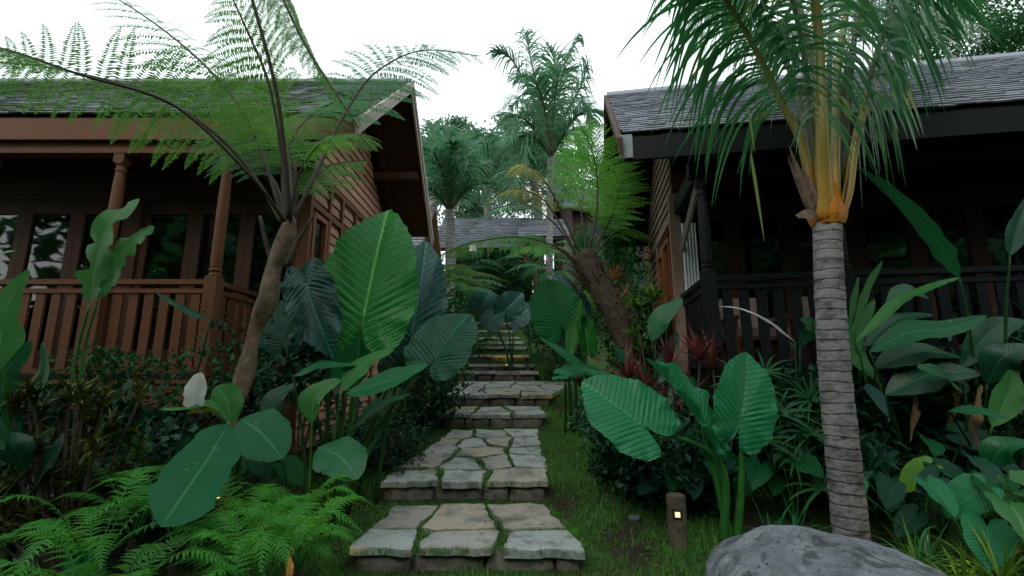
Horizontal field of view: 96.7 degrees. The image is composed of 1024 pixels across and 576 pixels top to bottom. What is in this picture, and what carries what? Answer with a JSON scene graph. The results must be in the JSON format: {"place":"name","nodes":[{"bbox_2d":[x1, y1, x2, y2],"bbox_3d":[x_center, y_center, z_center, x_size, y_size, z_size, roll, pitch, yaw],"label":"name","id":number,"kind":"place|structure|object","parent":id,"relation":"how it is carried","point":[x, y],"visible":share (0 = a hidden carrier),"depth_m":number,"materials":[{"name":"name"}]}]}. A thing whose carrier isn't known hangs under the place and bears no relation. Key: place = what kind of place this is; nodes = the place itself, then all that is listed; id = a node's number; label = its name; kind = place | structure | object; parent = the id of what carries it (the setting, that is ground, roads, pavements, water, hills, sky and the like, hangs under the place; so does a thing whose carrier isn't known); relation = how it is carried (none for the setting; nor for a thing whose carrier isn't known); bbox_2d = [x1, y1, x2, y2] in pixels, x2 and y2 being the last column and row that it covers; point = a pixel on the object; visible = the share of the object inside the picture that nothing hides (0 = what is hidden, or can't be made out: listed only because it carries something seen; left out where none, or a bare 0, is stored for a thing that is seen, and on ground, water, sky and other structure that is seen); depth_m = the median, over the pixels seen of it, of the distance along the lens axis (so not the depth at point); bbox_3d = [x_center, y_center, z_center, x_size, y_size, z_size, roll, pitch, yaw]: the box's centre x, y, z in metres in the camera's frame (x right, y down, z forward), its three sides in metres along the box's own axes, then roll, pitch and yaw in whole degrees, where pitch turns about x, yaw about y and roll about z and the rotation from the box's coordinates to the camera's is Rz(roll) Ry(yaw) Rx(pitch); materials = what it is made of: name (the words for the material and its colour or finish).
{"place":"outdoors","nodes":[
{"label":"outdoors","id":0,"kind":"place"},
{"bbox_2d":[0,313,1023,575],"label":"ground","id":1,"kind":"structure","parent":0,"point":[818,511],"depth_m":3.63,"materials":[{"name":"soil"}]},
{"bbox_2d":[0,250,69,575],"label":"canna plant","id":2,"kind":"object","parent":1,"relation":"on","point":[17,448],"visible":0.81,"depth_m":2.67,"materials":[{"name":"green plant"}]},
{"bbox_2d":[0,370,161,575],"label":"croton bush","id":3,"kind":"object","parent":1,"relation":"on","point":[66,477],"visible":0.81,"depth_m":2.70,"materials":[{"name":"green plant"}]},
{"bbox_2d":[0,366,184,542],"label":"shrub","id":4,"kind":"object","parent":1,"relation":"on","point":[122,403],"visible":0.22,"depth_m":3.37,"materials":[{"name":"green plant"}]},
{"bbox_2d":[32,439,160,574],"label":"fern","id":5,"kind":"object","parent":1,"relation":"on","point":[131,544],"visible":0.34,"depth_m":2.67,"materials":[{"name":"green plant"}]},
{"bbox_2d":[0,465,192,575],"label":"fern","id":6,"kind":"object","parent":1,"relation":"on","point":[102,541],"visible":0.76,"depth_m":2.18,"materials":[{"name":"green plant"}]},
{"bbox_2d":[0,521,238,575],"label":"fern","id":7,"kind":"object","parent":1,"relation":"on","point":[145,570],"visible":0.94,"depth_m":1.91,"materials":[{"name":"green plant"}]},
{"bbox_2d":[44,421,206,527],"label":"heart leaf plant","id":8,"kind":"object","parent":1,"relation":"on","point":[148,439],"visible":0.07,"depth_m":3.35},
{"bbox_2d":[52,198,210,537],"bbox_3d":[-2.766,0.556,3.298,0.871,2.507,0.392,3,-11,-16],"label":"banana plant","id":9,"kind":"object","parent":1,"relation":"on","point":[99,277],"visible":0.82,"depth_m":3.33,"materials":[{"name":"green plant"}]},
{"bbox_2d":[50,403,254,575],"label":"shrub","id":10,"kind":"object","parent":1,"relation":"on","point":[165,452],"visible":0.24,"depth_m":2.97,"materials":[{"name":"green plant"}]},
{"bbox_2d":[70,464,256,575],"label":"fern","id":11,"kind":"object","parent":1,"relation":"on","point":[172,570],"visible":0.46,"depth_m":2.50,"materials":[{"name":"green plant"}]},
{"bbox_2d":[48,334,292,528],"bbox_3d":[-2.768,1.129,3.635,1.987,1.516,0.610,0,-10,0],"label":"shrub","id":12,"kind":"object","parent":1,"relation":"on","point":[96,358],"visible":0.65,"depth_m":3.69,"materials":[{"name":"green plant"}]},
{"bbox_2d":[115,455,308,528],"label":"heart leaf plant","id":13,"kind":"object","parent":1,"relation":"on","point":[294,466],"visible":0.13,"depth_m":3.45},
{"bbox_2d":[0,78,433,464],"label":"timber house","id":14,"kind":"structure","parent":1,"relation":"on","point":[63,185],"depth_m":5.38,"materials":[{"name":"wood"}]},
{"bbox_2d":[0,204,27,287],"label":"glazed door","id":15,"kind":"structure","parent":14,"relation":"in","point":[12,216],"depth_m":5.40,"materials":[{"name":"clear glass"}]},
{"bbox_2d":[14,204,79,378],"bbox_3d":[-5.480,0.013,5.293,0.620,2.050,0.060,0,-10,0],"label":"glazed door","id":16,"kind":"structure","parent":14,"relation":"in","point":[47,240],"depth_m":5.38,"materials":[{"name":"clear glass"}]},
{"bbox_2d":[51,204,128,378],"bbox_3d":[-4.856,0.013,5.293,0.620,2.050,0.060,0,-10,0],"label":"glazed door","id":17,"kind":"structure","parent":14,"relation":"in","point":[88,213],"depth_m":5.36,"materials":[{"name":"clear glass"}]},
{"bbox_2d":[130,204,196,378],"bbox_3d":[-4.078,0.013,5.293,0.620,2.050,0.060,0,-10,0],"label":"glazed door","id":18,"kind":"structure","parent":14,"relation":"in","point":[165,219],"depth_m":5.39,"materials":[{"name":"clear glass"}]},
{"bbox_2d":[175,204,249,378],"bbox_3d":[-3.454,0.013,5.293,0.620,2.050,0.060,0,-10,0],"label":"glazed door","id":19,"kind":"structure","parent":14,"relation":"in","point":[203,210],"depth_m":5.36,"materials":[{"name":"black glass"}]},
{"bbox_2d":[232,204,299,377],"bbox_3d":[-2.830,0.013,5.293,0.620,2.050,0.060,0,-10,0],"label":"glazed door","id":20,"kind":"structure","parent":14,"relation":"in","point":[255,210],"depth_m":5.36,"materials":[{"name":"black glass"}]},
{"bbox_2d":[303,211,328,358],"bbox_3d":[-2.417,0.015,5.527,0.085,1.850,0.420,0,-10,0],"label":"window","id":21,"kind":"structure","parent":14,"relation":"in","point":[319,236],"depth_m":5.71,"materials":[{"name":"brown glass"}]},
{"bbox_2d":[147,372,291,575],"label":"banana plant","id":22,"kind":"object","parent":1,"relation":"on","point":[197,471],"visible":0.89,"depth_m":2.58,"materials":[{"name":"green plant"}]},
{"bbox_2d":[162,301,286,509],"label":"shrub","id":23,"kind":"object","parent":1,"relation":"on","point":[195,421],"visible":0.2,"depth_m":4.01,"materials":[{"name":"green plant"}]},
{"bbox_2d":[151,475,324,575],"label":"fern","id":24,"kind":"object","parent":1,"relation":"on","point":[283,502],"visible":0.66,"depth_m":2.37,"materials":[{"name":"green plant"}]},
{"bbox_2d":[216,536,265,575],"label":"fern","id":25,"kind":"object","parent":1,"relation":"on","point":[239,557],"visible":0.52,"depth_m":1.96,"materials":[{"name":"green plant"}]},
{"bbox_2d":[0,0,482,555],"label":"tree fern","id":26,"kind":"object","parent":1,"relation":"on","point":[288,238],"visible":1,"depth_m":3.41,"materials":[{"name":"green plant"}]},
{"bbox_2d":[165,502,364,575],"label":"fern","id":27,"kind":"object","parent":1,"relation":"on","point":[269,544],"visible":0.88,"depth_m":1.99,"materials":[{"name":"green plant"}]},
{"bbox_2d":[181,315,388,493],"bbox_3d":[-2.106,1.065,4.379,1.905,1.753,1.409,6,-12,-30],"label":"shrub","id":28,"kind":"object","parent":1,"relation":"on","point":[312,354],"visible":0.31,"depth_m":4.36,"materials":[{"name":"green plant"}]},
{"bbox_2d":[212,492,378,575],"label":"fern","id":29,"kind":"object","parent":1,"relation":"on","point":[302,529],"visible":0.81,"depth_m":2.27,"materials":[{"name":"green plant"}]},
{"bbox_2d":[228,474,363,575],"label":"fern","id":30,"kind":"object","parent":1,"relation":"on","point":[289,570],"visible":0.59,"depth_m":2.68,"materials":[{"name":"green plant"}]},
{"bbox_2d":[260,349,427,535],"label":"canna plant","id":31,"kind":"object","parent":1,"relation":"on","point":[347,455],"visible":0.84,"depth_m":3.24,"materials":[{"name":"green plant"}]},
{"bbox_2d":[258,209,477,518],"bbox_3d":[-1.367,0.565,4.045,2.285,2.658,1.084,-1,-10,6],"label":"elephant ear plant","id":32,"kind":"object","parent":1,"relation":"on","point":[376,282],"visible":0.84,"depth_m":3.90,"materials":[{"name":"green plant"}]},
{"bbox_2d":[353,407,438,478],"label":"shrub","id":33,"kind":"object","parent":1,"relation":"on","point":[393,459],"visible":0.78,"depth_m":4.60,"materials":[{"name":"green plant"}]},
{"bbox_2d":[375,206,441,374],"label":"house","id":34,"kind":"structure","parent":1,"relation":"on","point":[416,241],"depth_m":13.38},
{"bbox_2d":[379,366,481,429],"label":"shrub","id":35,"kind":"object","parent":1,"relation":"on","point":[439,408],"visible":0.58,"depth_m":5.99,"materials":[{"name":"green plant"}]},
{"bbox_2d":[420,117,469,210],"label":"coconut palm","id":36,"kind":"object","parent":1,"relation":"on","point":[423,132],"visible":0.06,"depth_m":16.09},
{"bbox_2d":[410,264,507,426],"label":"tree fern","id":37,"kind":"object","parent":1,"relation":"on","point":[464,271],"visible":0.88,"depth_m":6.50,"materials":[{"name":"green plant"}]},
{"bbox_2d":[380,429,547,499],"bbox_3d":[-0.402,1.913,4.964,1.509,0.486,2.023,0,-10,0],"label":"stone step","id":38,"kind":"object","parent":1,"relation":"on","point":[520,472],"visible":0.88,"depth_m":4.29,"materials":[{"name":"stone"}]},
{"bbox_2d":[421,121,511,314],"bbox_3d":[-1.627,-1.483,12.032,3.132,6.125,4.828,1,-10,-8],"label":"coconut palm","id":39,"kind":"object","parent":1,"relation":"on","point":[449,167],"visible":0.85,"depth_m":11.48,"materials":[{"name":"plant"}]},
{"bbox_2d":[349,503,584,571],"bbox_3d":[-0.285,1.848,3.301,1.483,0.299,0.962,0,-10,0],"label":"stone step","id":40,"kind":"object","parent":1,"relation":"on","point":[388,532],"visible":0.88,"depth_m":2.98,"materials":[{"name":"stone"}]},
{"bbox_2d":[437,190,509,228],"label":"tree","id":41,"kind":"object","parent":1,"relation":"on","point":[478,208],"visible":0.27,"depth_m":21.24,"materials":[{"name":"green plant"}]},
{"bbox_2d":[446,268,504,297],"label":"tree fern","id":42,"kind":"object","parent":1,"relation":"on","point":[477,288],"visible":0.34,"depth_m":9.22,"materials":[{"name":"green plant"}]},
{"bbox_2d":[446,274,510,356],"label":"shrub","id":43,"kind":"object","parent":1,"relation":"on","point":[456,300],"visible":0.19,"depth_m":10.42,"materials":[{"name":"green plant"}]},
{"bbox_2d":[439,218,545,314],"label":"house","id":44,"kind":"structure","parent":1,"relation":"on","point":[485,228],"depth_m":16.11,"materials":[{"name":"wood"}]},
{"bbox_2d":[456,121,531,217],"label":"coconut palm","id":45,"kind":"object","parent":1,"relation":"on","point":[492,145],"visible":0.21,"depth_m":18.46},
{"bbox_2d":[443,406,546,426],"bbox_3d":[-0.238,1.917,6.734,1.442,0.276,0.945,0,-10,0],"label":"stone step","id":46,"kind":"object","parent":1,"relation":"on","point":[478,418],"visible":0.87,"depth_m":6.32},
{"bbox_2d":[421,104,574,217],"bbox_3d":[-0.780,-4.625,25.403,9.384,11.746,5.862,0,-10,0],"label":"tree","id":47,"kind":"object","parent":1,"relation":"on","point":[454,121],"visible":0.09,"depth_m":25.61,"materials":[{"name":"green plant"}]},
{"bbox_2d":[458,371,538,381],"bbox_3d":[-0.289,1.809,9.145,1.624,0.287,0.585,0,-10,0],"label":"stone step","id":48,"kind":"object","parent":1,"relation":"on","point":[504,375],"visible":0.77,"depth_m":8.92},
{"bbox_2d":[470,354,528,360],"bbox_3d":[-0.310,1.662,10.339,1.381,0.305,0.579,0,-10,0],"label":"stone step","id":49,"kind":"object","parent":1,"relation":"on","point":[498,357],"visible":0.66,"depth_m":10.11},
{"bbox_2d":[469,289,531,370],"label":"elephant ear plant","id":50,"kind":"object","parent":1,"relation":"on","point":[507,307],"visible":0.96,"depth_m":9.62,"materials":[{"name":"green plant"}]},
{"bbox_2d":[469,364,532,370],"bbox_3d":[-0.223,1.743,9.719,1.340,0.245,0.573,0,-10,0],"label":"stone step","id":51,"kind":"object","parent":1,"relation":"on","point":[496,367],"visible":0.65,"depth_m":9.51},
{"bbox_2d":[447,381,572,405],"bbox_3d":[0.052,1.899,8.111,2.250,0.443,1.365,0,-10,0],"label":"stone step","id":52,"kind":"object","parent":1,"relation":"on","point":[531,392],"visible":0.84,"depth_m":7.64,"materials":[{"name":"stone"}]},
{"bbox_2d":[455,242,578,319],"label":"shrub","id":53,"kind":"object","parent":1,"relation":"on","point":[515,274],"visible":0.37,"depth_m":14.25,"materials":[{"name":"green plant"}]},
{"bbox_2d":[468,234,577,329],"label":"tree fern","id":54,"kind":"object","parent":1,"relation":"on","point":[535,284],"visible":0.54,"depth_m":13.23,"materials":[{"name":"green plant"}]},
{"bbox_2d":[458,101,600,217],"bbox_3d":[1.011,-5.650,28.622,11.456,14.401,7.929,4,-11,-23],"label":"tree","id":55,"kind":"object","parent":1,"relation":"on","point":[513,215],"visible":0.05,"depth_m":28.78,"materials":[{"name":"green plant"}]},
{"bbox_2d":[489,129,580,281],"bbox_3d":[0.912,-2.883,16.956,4.059,7.332,4.358,0,-10,0],"label":"coconut palm","id":56,"kind":"object","parent":1,"relation":"on","point":[541,157],"visible":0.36,"depth_m":16.82,"materials":[{"name":"plant"}]},
{"bbox_2d":[484,23,603,278],"bbox_3d":[1.167,-3.735,13.783,4.204,10.133,4.751,0,-10,0],"label":"coconut palm","id":57,"kind":"object","parent":1,"relation":"on","point":[550,131],"visible":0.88,"depth_m":13.54,"materials":[{"name":"plant"}]},
{"bbox_2d":[518,218,569,298],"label":"house","id":58,"kind":"structure","parent":1,"relation":"on","point":[529,226],"depth_m":15.38,"materials":[{"name":"wood"}]},
{"bbox_2d":[505,247,604,352],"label":"tree fern","id":59,"kind":"object","parent":1,"relation":"on","point":[544,268],"visible":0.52,"depth_m":11.12,"materials":[{"name":"green plant"}]},
{"bbox_2d":[438,118,674,447],"bbox_3d":[0.571,-0.237,6.811,3.485,4.878,2.221,0,-10,0],"label":"tree fern","id":60,"kind":"object","parent":1,"relation":"on","point":[595,282],"visible":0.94,"depth_m":6.74,"materials":[{"name":"green plant"}]},
{"bbox_2d":[520,311,605,384],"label":"shrub","id":61,"kind":"object","parent":1,"relation":"on","point":[530,338],"visible":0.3,"depth_m":9.02,"materials":[{"name":"green plant"}]},
{"bbox_2d":[529,279,600,432],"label":"elephant ear plant","id":62,"kind":"object","parent":1,"relation":"on","point":[555,306],"visible":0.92,"depth_m":6.17,"materials":[{"name":"green plant"}]},
{"bbox_2d":[497,248,648,329],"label":"shrub","id":63,"kind":"object","parent":1,"relation":"on","point":[596,316],"visible":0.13,"depth_m":14.45,"materials":[{"name":"green plant"}]},
{"bbox_2d":[553,188,651,312],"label":"house","id":64,"kind":"structure","parent":1,"relation":"on","point":[572,217],"depth_m":18.60,"materials":[{"name":"wood"}]},
{"bbox_2d":[565,151,650,373],"bbox_3d":[2.193,-0.658,10.307,1.801,5.967,2.758,0,-10,0],"label":"tree","id":65,"kind":"object","parent":1,"relation":"on","point":[579,239],"visible":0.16,"depth_m":10.38,"materials":[{"name":"green plant"}]},
{"bbox_2d":[566,391,674,502],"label":"shrub","id":66,"kind":"object","parent":1,"relation":"on","point":[611,454],"visible":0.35,"depth_m":4.16,"materials":[{"name":"green plant"}]},
{"bbox_2d":[592,195,652,341],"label":"shrub","id":67,"kind":"object","parent":1,"relation":"on","point":[614,241],"visible":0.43,"depth_m":7.74,"materials":[{"name":"green plant"}]},
{"bbox_2d":[599,259,673,430],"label":"shrub","id":68,"kind":"object","parent":1,"relation":"on","point":[643,325],"visible":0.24,"depth_m":6.23,"materials":[{"name":"green plant"}]},
{"bbox_2d":[582,298,696,453],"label":"canna plant","id":69,"kind":"object","parent":1,"relation":"on","point":[660,317],"visible":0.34,"depth_m":4.96,"materials":[{"name":"green plant"}]},
{"bbox_2d":[616,277,668,447],"bbox_3d":[1.627,0.928,5.567,0.704,2.151,0.494,-7,-13,34],"label":"cordyline","id":70,"kind":"object","parent":1,"relation":"on","point":[652,292],"visible":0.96,"depth_m":5.66,"materials":[{"name":"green plant"}]},
{"bbox_2d":[607,318,729,460],"bbox_3d":[1.479,1.104,4.228,1.197,1.622,0.763,0,-10,0],"label":"cordyline","id":71,"kind":"object","parent":1,"relation":"on","point":[633,367],"visible":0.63,"depth_m":4.25,"materials":[{"name":"red plant"}]},
{"bbox_2d":[609,394,744,521],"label":"shrub","id":72,"kind":"object","parent":1,"relation":"on","point":[685,458],"visible":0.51,"depth_m":3.71,"materials":[{"name":"green plant"}]},
{"bbox_2d":[666,492,688,552],"bbox_3d":[1.130,1.607,3.107,0.130,0.370,0.141,0,-10,0],"label":"bollard light","id":73,"kind":"object","parent":1,"relation":"on","point":[677,519],"visible":0.89,"depth_m":3.07,"materials":[{"name":"brown wood"}]},
{"bbox_2d":[581,351,777,541],"bbox_3d":[1.226,1.112,3.145,1.482,1.361,0.405,1,-10,-8],"label":"elephant ear plant","id":74,"kind":"object","parent":1,"relation":"on","point":[623,414],"visible":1,"depth_m":3.22,"materials":[{"name":"green plant"}]},
{"bbox_2d":[637,448,738,521],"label":"heart leaf plant","id":75,"kind":"object","parent":1,"relation":"on","point":[646,485],"visible":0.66,"depth_m":3.61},
{"bbox_2d":[691,328,772,477],"bbox_3d":[2.044,1.139,4.203,0.779,1.587,0.591,0,-10,0],"label":"cordyline","id":76,"kind":"object","parent":1,"relation":"on","point":[712,357],"visible":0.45,"depth_m":4.21,"materials":[{"name":"red plant"}]},
{"bbox_2d":[664,386,821,481],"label":"shrub","id":77,"kind":"object","parent":1,"relation":"on","point":[692,417],"visible":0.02,"depth_m":4.50,"materials":[{"name":"green plant"}]},
{"bbox_2d":[719,306,815,520],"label":"banana plant","id":78,"kind":"object","parent":1,"relation":"on","point":[807,335],"visible":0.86,"depth_m":3.77,"materials":[{"name":"green plant"}]},
{"bbox_2d":[708,442,827,516],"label":"heart leaf plant","id":79,"kind":"object","parent":1,"relation":"on","point":[757,474],"visible":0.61,"depth_m":3.60,"materials":[{"name":"plant"}]},
{"bbox_2d":[723,349,812,498],"bbox_3d":[2.350,1.201,4.076,0.995,1.348,0.428,0,-10,0],"label":"lady palm","id":80,"kind":"object","parent":1,"relation":"on","point":[770,370],"visible":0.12,"depth_m":4.22,"materials":[{"name":"green plant"}]},
{"bbox_2d":[710,359,872,525],"bbox_3d":[2.159,1.195,3.536,1.136,1.294,0.532,0,-10,0],"label":"lady palm","id":81,"kind":"object","parent":1,"relation":"on","point":[819,486],"visible":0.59,"depth_m":3.54,"materials":[{"name":"green plant"}]},
{"bbox_2d":[613,0,1009,540],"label":"coconut palm","id":82,"kind":"object","parent":1,"relation":"on","point":[824,172],"visible":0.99,"depth_m":3.17,"materials":[{"name":"green plant"}]},
{"bbox_2d":[604,51,1023,499],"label":"timber house","id":83,"kind":"structure","parent":1,"relation":"on","point":[963,167],"depth_m":5.20,"materials":[{"name":"wood"}]},
{"bbox_2d":[662,236,677,363],"bbox_3d":[2.135,0.192,6.080,0.085,1.700,0.480,-2,-10,9],"label":"post","id":84,"kind":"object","parent":83,"relation":"in","point":[666,251],"depth_m":6.27,"materials":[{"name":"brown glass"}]},
{"bbox_2d":[680,210,743,372],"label":"glazed door","id":85,"kind":"structure","parent":83,"relation":"in","point":[716,215],"depth_m":5.74,"materials":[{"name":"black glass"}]},
{"bbox_2d":[719,298,794,371],"bbox_3d":[2.625,0.500,4.951,0.570,0.850,0.600,-2,-10,9],"label":"verandah chair","id":86,"kind":"object","parent":83,"relation":"on","point":[755,328],"visible":0.39,"depth_m":4.96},
{"bbox_2d":[731,207,801,372],"bbox_3d":[3.099,0.006,5.589,0.620,2.050,0.060,-2,-10,9],"label":"glazed door","id":87,"kind":"structure","parent":83,"relation":"in","point":[778,213],"depth_m":5.66,"materials":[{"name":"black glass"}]},
{"bbox_2d":[784,206,814,372],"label":"glazed door","id":88,"kind":"structure","parent":83,"relation":"in","point":[790,212],"depth_m":5.61,"materials":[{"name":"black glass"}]},
{"bbox_2d":[854,201,924,371],"bbox_3d":[4.482,-0.036,5.361,0.620,2.050,0.060,-2,-10,9],"label":"glazed door","id":89,"kind":"structure","parent":83,"relation":"in","point":[883,206],"depth_m":5.45,"materials":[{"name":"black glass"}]},
{"bbox_2d":[912,197,984,371],"bbox_3d":[5.097,-0.054,5.260,0.620,2.050,0.060,-2,-10,9],"label":"glazed door","id":90,"kind":"structure","parent":83,"relation":"in","point":[964,203],"depth_m":5.33,"materials":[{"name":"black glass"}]},
{"bbox_2d":[970,194,1023,368],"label":"glazed door","id":91,"kind":"structure","parent":83,"relation":"in","point":[997,210],"depth_m":5.29,"materials":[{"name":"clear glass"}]},
{"bbox_2d":[705,525,946,575],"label":"boulder","id":92,"kind":"object","parent":1,"relation":"on","point":[781,550],"visible":1,"depth_m":1.87,"materials":[{"name":"stone"}]},
{"bbox_2d":[737,362,946,524],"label":"shrub","id":93,"kind":"object","parent":1,"relation":"on","point":[869,476],"visible":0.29,"depth_m":3.59,"materials":[{"name":"green plant"}]},
{"bbox_2d":[771,310,1005,503],"bbox_3d":[3.314,1.152,3.902,2.069,1.969,1.123,0,-10,0],"label":"shrub","id":94,"kind":"object","parent":1,"relation":"on","point":[941,405],"visible":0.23,"depth_m":3.70,"materials":[{"name":"green plant"}]},
{"bbox_2d":[864,457,965,555],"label":"heart leaf plant","id":95,"kind":"object","parent":1,"relation":"on","point":[938,495],"visible":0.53,"depth_m":2.90,"materials":[{"name":"plant"}]},
{"bbox_2d":[848,260,986,514],"bbox_3d":[3.109,0.772,3.588,0.868,2.052,0.952,-3,-11,14],"label":"banana plant","id":96,"kind":"object","parent":1,"relation":"on","point":[890,333],"visible":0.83,"depth_m":3.53,"materials":[{"name":"green plant"}]},
{"bbox_2d":[857,166,1023,526],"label":"banana plant","id":97,"kind":"object","parent":1,"relation":"on","point":[992,351],"visible":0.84,"depth_m":3.38,"materials":[{"name":"green plant"}]},
{"bbox_2d":[861,421,1023,538],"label":"heart leaf plant","id":98,"kind":"object","parent":1,"relation":"on","point":[990,471],"visible":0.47,"depth_m":3.29,"materials":[{"name":"plant"}]},
{"bbox_2d":[891,299,1023,489],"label":"shrub","id":99,"kind":"object","parent":1,"relation":"on","point":[1015,421],"visible":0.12,"depth_m":3.74,"materials":[{"name":"green plant"}]},
{"bbox_2d":[893,455,1023,572],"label":"heart leaf plant","id":100,"kind":"object","parent":1,"relation":"on","point":[920,469],"visible":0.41,"depth_m":2.85,"materials":[{"name":"plant"}]},
{"bbox_2d":[896,0,1023,62],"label":"tree","id":101,"kind":"object","parent":1,"relation":"on","point":[1011,38],"visible":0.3,"depth_m":14.72,"materials":[{"name":"green plant"}]},
{"bbox_2d":[0,0,1023,291],"label":"sky","id":102,"kind":"structure","parent":0,"point":[331,28],"materials":[{"name":"white"}]},
{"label":"bare soil","id":103,"kind":"structure","parent":0,"visible":0},
{"bbox_2d":[873,510,977,574],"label":"lily tuft","id":104,"kind":"object","parent":103,"relation":"on","point":[929,549],"visible":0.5,"depth_m":2.76,"materials":[{"name":"green plant"}]},
{"bbox_2d":[887,510,1023,575],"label":"lily tuft","id":105,"kind":"object","parent":103,"relation":"on","point":[1005,568],"visible":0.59,"depth_m":2.38,"materials":[{"name":"green plant"}]},
{"bbox_2d":[941,470,1023,573],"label":"heart leaf plant","id":106,"kind":"object","parent":103,"relation":"on","point":[974,504],"visible":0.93,"depth_m":2.49,"materials":[{"name":"plant"}]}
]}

